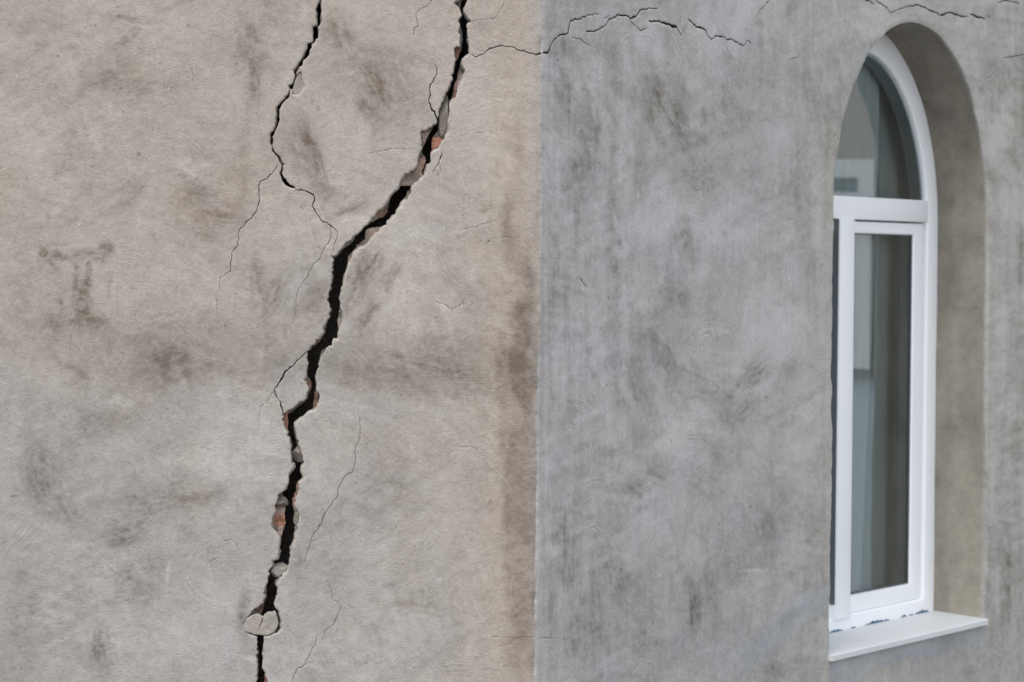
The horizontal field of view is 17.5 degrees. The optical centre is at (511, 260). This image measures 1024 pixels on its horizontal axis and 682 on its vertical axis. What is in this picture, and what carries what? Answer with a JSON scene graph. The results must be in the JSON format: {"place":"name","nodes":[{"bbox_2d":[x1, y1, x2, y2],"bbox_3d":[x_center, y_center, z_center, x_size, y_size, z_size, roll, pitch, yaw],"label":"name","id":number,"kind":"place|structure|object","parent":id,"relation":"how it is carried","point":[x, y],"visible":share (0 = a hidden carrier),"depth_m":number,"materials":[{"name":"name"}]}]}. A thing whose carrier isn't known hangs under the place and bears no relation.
{"place":"outdoors","nodes":[
{"label":"outdoors","id":0,"kind":"place"},
{"bbox_2d":[0,0,1023,681],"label":"plastered building","id":1,"kind":"structure","parent":0,"point":[536,364],"depth_m":6.00,"materials":[{"name":"beige paint"}]},
{"bbox_2d":[244,610,278,635],"bbox_3d":[-0.453,0.654,6.009,0.063,0.045,0.019,1,0,-2],"label":"plaster fragment","id":2,"kind":"object","parent":1,"relation":"attached to","point":[253,625],"visible":1,"depth_m":6.00,"materials":[{"name":"grey paint"}]},
{"bbox_2d":[270,562,287,576],"bbox_3d":[-0.419,0.559,6.014,0.035,0.027,0.021,1,0,-20],"label":"mortar chunk","id":3,"kind":"object","parent":1,"relation":"attached to","point":[279,569],"visible":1,"depth_m":6.01,"materials":[{"name":"grey concrete"}]},
{"bbox_2d":[276,495,288,506],"bbox_3d":[-0.418,0.435,6.019,0.025,0.022,0.023,1,0,-39],"label":"mortar chunk","id":4,"kind":"object","parent":1,"relation":"attached to","point":[282,501],"visible":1,"depth_m":6.01,"materials":[{"name":"grey concrete"}]},
{"bbox_2d":[293,509,298,525],"bbox_3d":[-0.389,0.461,6.016,0.014,0.038,0.030,1,0,0],"label":"mortar chunk","id":5,"kind":"object","parent":1,"relation":"attached to","point":[296,517],"visible":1,"depth_m":6.00,"materials":[{"name":"grey concrete"}]},
{"bbox_2d":[292,446,302,461],"bbox_3d":[-0.387,0.346,6.023,0.025,0.035,0.036,1,0,0],"label":"mortar chunk","id":6,"kind":"object","parent":1,"relation":"attached to","point":[296,454],"visible":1,"depth_m":6.01,"materials":[{"name":"grey concrete"}]},
{"bbox_2d":[292,72,303,93],"bbox_3d":[-0.385,-0.320,6.009,0.023,0.041,0.016,1,0,0],"label":"plaster flake","id":7,"kind":"object","parent":1,"relation":"attached to","point":[298,86],"visible":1,"depth_m":6.00,"materials":[{"name":"beige paint"}]},
{"bbox_2d":[438,96,448,138],"bbox_3d":[-0.122,-0.261,6.021,0.023,0.079,0.028,7,0,0],"label":"mortar chunk","id":8,"kind":"object","parent":1,"relation":"attached to","point":[443,118],"visible":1,"depth_m":6.01,"materials":[{"name":"grey concrete"}]},
{"bbox_2d":[833,63,879,590],"bbox_3d":[0.611,0.122,7.345,0.014,2.330,0.965,1,0,30],"label":"sheer curtain","id":9,"kind":"object","parent":1,"relation":"hanging from","point":[856,169],"visible":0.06,"depth_m":7.68,"materials":[{"name":"white fabric"}]},
{"bbox_2d":[860,82,909,588],"bbox_3d":[0.891,0.125,7.867,0.019,2.330,0.851,1,0,30],"label":"drape","id":10,"kind":"object","parent":1,"relation":"hanging from","point":[879,555],"visible":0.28,"depth_m":7.84,"materials":[{"name":"grey fabric"}]},
{"bbox_2d":[828,34,987,660],"bbox_3d":[0.827,0.157,7.528,0.201,1.400,0.892,1,0,30],"label":"window","id":11,"kind":"structure","parent":1,"relation":"in","point":[867,620],"depth_m":7.79,"materials":[{"name":"white plastic"}]}
]}

